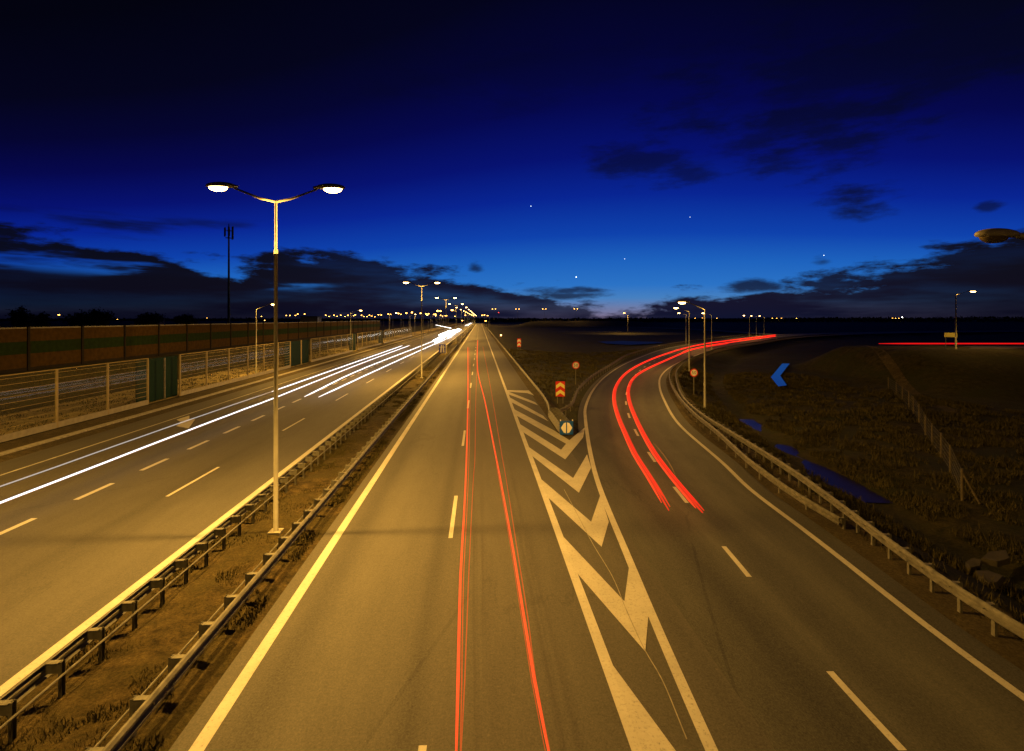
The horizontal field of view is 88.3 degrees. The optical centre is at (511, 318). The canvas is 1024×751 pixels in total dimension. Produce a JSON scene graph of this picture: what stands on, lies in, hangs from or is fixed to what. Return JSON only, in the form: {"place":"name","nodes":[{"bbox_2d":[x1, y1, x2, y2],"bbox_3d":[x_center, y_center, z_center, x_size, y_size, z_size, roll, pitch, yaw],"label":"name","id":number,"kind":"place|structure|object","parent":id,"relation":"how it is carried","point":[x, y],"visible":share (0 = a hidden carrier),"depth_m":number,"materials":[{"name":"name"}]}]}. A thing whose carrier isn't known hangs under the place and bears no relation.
{"place":"outdoors","nodes":[
{"label":"outdoors","id":0,"kind":"place"},
{"bbox_2d":[0,322,464,434],"bbox_3d":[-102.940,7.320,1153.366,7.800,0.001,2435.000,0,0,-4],"label":"service road","id":1,"kind":"structure","parent":0,"point":[30,413],"depth_m":46.15,"materials":[{"name":"grey asphalt"}]},
{"bbox_2d":[255,303,273,372],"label":"slip road lamp","id":2,"kind":"object","parent":1,"relation":"on","point":[256,339],"visible":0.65,"depth_m":70.31,"materials":[{"name":"grey metal"}]},
{"bbox_2d":[300,316,321,321],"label":"shed","id":3,"kind":"structure","parent":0,"point":[310,318],"depth_m":256.53,"materials":[{"name":"paint"}]},
{"bbox_2d":[0,318,1023,742],"bbox_3d":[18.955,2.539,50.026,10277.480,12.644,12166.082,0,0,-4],"label":"ground","id":4,"kind":"structure","parent":0,"point":[938,366],"depth_m":63.16,"materials":[{"name":"plant"}]},
{"bbox_2d":[6,306,41,326],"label":"tree","id":5,"kind":"object","parent":4,"relation":"on","point":[22,318],"visible":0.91,"depth_m":149.08,"materials":[{"name":"green plant"}]},
{"bbox_2d":[29,311,51,326],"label":"tree","id":6,"kind":"object","parent":4,"relation":"on","point":[44,319],"visible":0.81,"depth_m":158.90,"materials":[{"name":"green plant"}]},
{"bbox_2d":[59,309,88,325],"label":"tree","id":7,"kind":"object","parent":4,"relation":"on","point":[75,321],"visible":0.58,"depth_m":168.75,"materials":[{"name":"green plant"}]},
{"bbox_2d":[78,306,116,325],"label":"tree","id":8,"kind":"object","parent":4,"relation":"on","point":[97,317],"visible":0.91,"depth_m":148.68,"materials":[{"name":"green plant"}]},
{"bbox_2d":[134,311,165,324],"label":"tree","id":9,"kind":"object","parent":4,"relation":"on","point":[146,318],"visible":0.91,"depth_m":188.51,"materials":[{"name":"green plant"}]},
{"bbox_2d":[0,341,354,434],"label":"bank grass","id":10,"kind":"structure","parent":4,"relation":"on","point":[186,384],"depth_m":58.63,"materials":[{"name":"plant"}]},
{"bbox_2d":[171,313,199,323],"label":"tree","id":11,"kind":"object","parent":4,"relation":"on","point":[184,319],"visible":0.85,"depth_m":198.96,"materials":[{"name":"green plant"}]},
{"bbox_2d":[0,321,379,373],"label":"noise barrier","id":12,"kind":"object","parent":4,"relation":"on","point":[28,348],"visible":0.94,"depth_m":69.74,"materials":[{"name":"metal"}]},
{"bbox_2d":[224,224,233,322],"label":"cell mast","id":13,"kind":"object","parent":4,"relation":"on","point":[228,303],"visible":0.96,"depth_m":254.66,"materials":[{"name":"metal"}]},
{"bbox_2d":[0,322,466,461],"bbox_3d":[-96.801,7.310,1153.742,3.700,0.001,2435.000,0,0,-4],"label":"verge","id":14,"kind":"structure","parent":4,"relation":"on","point":[13,444],"depth_m":40.73,"materials":[{"name":"soil"}]},
{"bbox_2d":[0,327,411,442],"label":"clear noise barrier","id":15,"kind":"object","parent":14,"relation":"on","point":[155,379],"visible":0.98,"depth_m":47.45,"materials":[{"name":"glass"}]},
{"bbox_2d":[0,334,424,455],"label":"gutter","id":16,"kind":"object","parent":14,"relation":"on","point":[77,432],"visible":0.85,"depth_m":39.45,"materials":[{"name":"concrete"}]},
{"bbox_2d":[0,322,473,697],"bbox_3d":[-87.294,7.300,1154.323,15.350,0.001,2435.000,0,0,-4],"label":"motorway","id":17,"kind":"structure","parent":4,"relation":"on","point":[68,563],"depth_m":23.11,"materials":[{"name":"grey asphalt"}]},
{"bbox_2d":[177,416,194,427],"bbox_3d":[-23.064,7.290,37.349,1.157,0.001,5.384,0,0,-32],"label":"lane arrow","id":18,"kind":"object","parent":17,"relation":"on","point":[186,422],"visible":1,"depth_m":37.10,"materials":[{"name":"paint"}]},
{"bbox_2d":[0,324,475,750],"bbox_3d":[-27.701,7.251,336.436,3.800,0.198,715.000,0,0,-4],"label":"median strip","id":19,"kind":"object","parent":4,"relation":"on","point":[168,628],"visible":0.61,"depth_m":12.17,"materials":[{"name":"soil"}]},
{"bbox_2d":[0,366,442,750],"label":"median grass","id":20,"kind":"structure","parent":19,"relation":"on","point":[297,540],"depth_m":15.36,"materials":[{"name":"plant"}]},
{"bbox_2d":[0,324,472,742],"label":"guardrail","id":21,"kind":"object","parent":19,"relation":"on","point":[22,689],"visible":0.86,"depth_m":12.98,"materials":[{"name":"metal"}]},
{"bbox_2d":[205,182,344,535],"bbox_3d":[-7.985,1.360,17.846,4.609,11.920,0.400,0,0,-4],"label":"motorway lamp","id":22,"kind":"object","parent":19,"relation":"on","point":[326,187],"visible":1,"depth_m":17.79,"materials":[{"name":"metal"}]},
{"bbox_2d":[85,324,474,750],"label":"guardrail","id":23,"kind":"object","parent":19,"relation":"on","point":[142,708],"visible":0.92,"depth_m":11.83,"materials":[{"name":"metal"}]},
{"bbox_2d":[403,281,440,377],"bbox_3d":[-10.995,1.360,64.248,4.609,11.920,0.400,0,0,-4],"label":"motorway lamp","id":24,"kind":"object","parent":19,"relation":"on","point":[436,282],"visible":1,"depth_m":64.19,"materials":[{"name":"metal"}]},
{"bbox_2d":[439,344,445,352],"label":"motorway sign","id":25,"kind":"object","parent":19,"relation":"on","point":[442,348],"visible":1,"depth_m":103.99,"materials":[{"name":"metal"}]},
{"bbox_2d":[456,307,466,337],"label":"motorway lamp","id":26,"kind":"object","parent":19,"relation":"on","point":[461,322],"visible":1,"depth_m":203.44,"materials":[{"name":"metal"}]},
{"bbox_2d":[169,322,775,750],"bbox_3d":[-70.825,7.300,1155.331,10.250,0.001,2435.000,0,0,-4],"label":"motorway","id":27,"kind":"structure","parent":4,"relation":"on","point":[409,626],"depth_m":12.48,"materials":[{"name":"grey asphalt"}]},
{"bbox_2d":[0,323,641,750],"bbox_3d":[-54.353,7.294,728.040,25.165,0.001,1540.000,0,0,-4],"label":"edge lines","id":28,"kind":"object","parent":27,"relation":"on","point":[220,713],"visible":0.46,"depth_m":13.47,"materials":[{"name":"paint"}]},
{"bbox_2d":[506,390,675,750],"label":"chevron hatching","id":29,"kind":"object","parent":27,"relation":"on","point":[650,735],"visible":1,"depth_m":14.87,"materials":[{"name":"paint"}]},
{"bbox_2d":[564,490,686,738],"bbox_3d":[2.700,7.282,15.845,0.183,0.001,13.422,0,0,-4],"label":"paving seam","id":30,"kind":"object","parent":27,"relation":"on","point":[636,632],"visible":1,"depth_m":12.00,"materials":[{"name":"asphalt"}]},
{"bbox_2d":[0,316,1023,321],"bbox_3d":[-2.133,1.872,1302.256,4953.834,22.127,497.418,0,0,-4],"label":"distant wood","id":31,"kind":"object","parent":4,"relation":"on","point":[809,319],"visible":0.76,"depth_m":1224.93,"materials":[{"name":"black plant"}]},
{"bbox_2d":[517,339,520,346],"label":"chevron board","id":32,"kind":"object","parent":4,"relation":"on","point":[518,342],"visible":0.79,"depth_m":127.98,"materials":[{"name":"metal"}]},
{"bbox_2d":[487,329,577,439],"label":"gore verge","id":33,"kind":"structure","parent":4,"relation":"on","point":[538,399],"depth_m":53.09,"materials":[{"name":"soil"}]},
{"bbox_2d":[487,328,551,412],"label":"guardrail","id":34,"kind":"object","parent":33,"relation":"on","point":[548,405],"visible":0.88,"depth_m":59.61,"materials":[{"name":"metal"}]},
{"bbox_2d":[548,407,568,432],"bbox_3d":[3.217,6.902,36.164,0.870,0.767,6.200,0,0,-4],"label":"crash cushion","id":35,"kind":"object","parent":33,"relation":"on","point":[555,416],"visible":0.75,"depth_m":35.92,"materials":[{"name":"metal"}]},
{"bbox_2d":[560,419,572,434],"bbox_3d":[3.409,6.775,33.020,0.840,0.930,0.060,0,0,-4],"label":"nose sign","id":36,"kind":"object","parent":35,"relation":"attached to","point":[566,427],"visible":1,"depth_m":32.99,"materials":[{"name":"metal"}]},
{"bbox_2d":[556,381,564,403],"bbox_3d":[4.207,6.530,46.028,0.820,2.140,0.094,0,0,-4],"label":"chevron board","id":37,"kind":"object","parent":4,"relation":"on","point":[560,388],"visible":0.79,"depth_m":45.99,"materials":[{"name":"metal"}]},
{"bbox_2d":[572,362,579,384],"bbox_3d":[7.132,6.338,59.016,0.840,3.124,0.092,0,0,-4],"label":"speed sign","id":38,"kind":"object","parent":4,"relation":"on","point":[575,365],"visible":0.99,"depth_m":58.98,"materials":[{"name":"white metal"}]},
{"bbox_2d":[557,334,753,415],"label":"guardrail","id":39,"kind":"object","parent":4,"relation":"on","point":[568,406],"visible":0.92,"depth_m":73.35,"materials":[{"name":"metal"}]},
{"bbox_2d":[673,307,689,371],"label":"slip road lamp","id":40,"kind":"object","parent":4,"relation":"on","point":[689,334],"visible":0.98,"depth_m":74.92,"materials":[{"name":"grey metal"}]},
{"bbox_2d":[677,300,705,407],"bbox_3d":[14.778,3.335,43.432,2.435,9.730,0.338,0,0,-4],"label":"slip road lamp","id":41,"kind":"object","parent":4,"relation":"on","point":[682,301],"visible":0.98,"depth_m":43.44,"materials":[{"name":"grey metal"}]},
{"bbox_2d":[690,369,697,376],"bbox_3d":[17.927,6.558,52.016,0.800,3.284,0.092,0,0,-4],"label":"speed sign","id":42,"kind":"object","parent":4,"relation":"on","point":[693,372],"visible":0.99,"depth_m":51.98,"materials":[{"name":"white metal"}]},
{"bbox_2d":[702,312,711,349],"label":"slip road lamp","id":43,"kind":"object","parent":4,"relation":"on","point":[711,329],"visible":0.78,"depth_m":123.96,"materials":[{"name":"grey metal"}]},
{"bbox_2d":[666,332,1023,670],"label":"verge strip","id":44,"kind":"object","parent":4,"relation":"on","point":[1008,647],"visible":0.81,"depth_m":16.03,"materials":[{"name":"soil"}]},
{"bbox_2d":[669,356,845,529],"bbox_3d":[19.774,7.200,57.537,5.032,1.150,80.303,0,0,15],"label":"guardrail","id":45,"kind":"object","parent":44,"relation":"on","point":[815,507],"visible":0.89,"depth_m":23.25,"materials":[{"name":"metal"}]},
{"bbox_2d":[675,334,1023,639],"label":"guardrail","id":46,"kind":"object","parent":44,"relation":"on","point":[993,613],"visible":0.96,"depth_m":16.13,"materials":[{"name":"metal"}]},
{"bbox_2d":[673,366,1023,640],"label":"field grass","id":47,"kind":"structure","parent":4,"relation":"on","point":[818,384],"depth_m":36.48,"materials":[{"name":"plant"}]},
{"bbox_2d":[888,377,980,503],"bbox_3d":[33.149,7.736,43.563,0.698,1.962,46.062,0,0,32],"label":"wire fence","id":48,"kind":"object","parent":4,"relation":"on","point":[961,475],"visible":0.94,"depth_m":30.68,"materials":[{"name":"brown metal"}]},
{"bbox_2d":[944,333,954,348],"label":"direction board","id":49,"kind":"object","parent":4,"relation":"on","point":[949,335],"visible":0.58,"depth_m":75.98,"materials":[{"name":"yellow metal"}]},
{"bbox_2d":[955,290,975,348],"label":"slip road lamp","id":50,"kind":"object","parent":4,"relation":"on","point":[956,318],"visible":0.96,"depth_m":74.95,"materials":[{"name":"grey metal"}]},
{"bbox_2d":[965,558,981,571],"bbox_3d":[15.354,8.206,17.585,1.010,0.179,0.378,0,0,-43],"label":"stone slab","id":51,"kind":"object","parent":4,"relation":"on","point":[973,564],"depth_m":17.51,"materials":[{"name":"concrete"}]},
{"bbox_2d":[976,570,1003,588],"bbox_3d":[14.945,8.198,16.630,1.385,0.252,0.641,0,0,-38],"label":"stone slab","id":52,"kind":"object","parent":4,"relation":"on","point":[997,579],"depth_m":16.55,"materials":[{"name":"stone"}]},
{"bbox_2d":[981,550,1010,566],"bbox_3d":[16.691,8.195,18.095,1.654,0.188,0.606,0,0,-36],"label":"stone slab","id":53,"kind":"object","parent":4,"relation":"on","point":[999,558],"depth_m":17.85,"materials":[{"name":"concrete"}]},
{"bbox_2d":[0,0,1023,318],"label":"sky","id":54,"kind":"structure","parent":0,"point":[654,155],"materials":[{"name":"blue"}]},
{"bbox_2d":[508,348,646,405],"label":"gore grass","id":55,"kind":"structure","parent":0,"point":[599,357],"depth_m":92.60,"materials":[{"name":"plant"}]},
{"bbox_2d":[601,341,661,344],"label":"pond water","id":56,"kind":"structure","parent":0,"point":[626,342],"depth_m":178.49,"materials":[{"name":"blue liquid"}]},
{"bbox_2d":[585,326,796,335],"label":"distant loop road","id":57,"kind":"structure","parent":0,"point":[725,331],"depth_m":300.96,"materials":[{"name":"grey asphalt"}]},
{"bbox_2d":[771,364,788,385],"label":"ditch water","id":58,"kind":"structure","parent":0,"point":[777,378],"depth_m":73.34,"materials":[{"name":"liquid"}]},
{"bbox_2d":[565,331,1023,750],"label":"slip road","id":59,"kind":"structure","parent":0,"point":[790,622],"depth_m":13.48,"materials":[{"name":"grey asphalt"}]},
{"bbox_2d":[0,327,905,750],"bbox_3d":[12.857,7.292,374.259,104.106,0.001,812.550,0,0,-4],"label":"lane dashes","id":60,"kind":"object","parent":59,"relation":"on","point":[892,739],"visible":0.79,"depth_m":17.92,"materials":[{"name":"paint"}]},
{"bbox_2d":[583,331,1023,750],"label":"slip road lines","id":61,"kind":"object","parent":59,"relation":"on","point":[705,736],"visible":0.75,"depth_m":13.28,"materials":[{"name":"paint"}]},
{"bbox_2d":[740,419,892,502],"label":"roadside water","id":62,"kind":"structure","parent":0,"point":[854,488],"depth_m":28.60,"materials":[{"name":"blue liquid"}]},
{"bbox_2d":[867,346,1023,448],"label":"dirt path","id":63,"kind":"structure","parent":0,"point":[890,364],"depth_m":64.98,"materials":[{"name":"soil"}]},
{"bbox_2d":[962,346,1023,348],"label":"side road","id":64,"kind":"structure","parent":0,"point":[994,347],"depth_m":78.04,"materials":[{"name":"grey asphalt"}]},
{"bbox_2d":[974,228,1023,242],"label":"unlit lamp","id":65,"kind":"object","parent":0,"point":[995,235],"visible":1,"depth_m":10.96,"materials":[{"name":"grey metal"}]}
]}

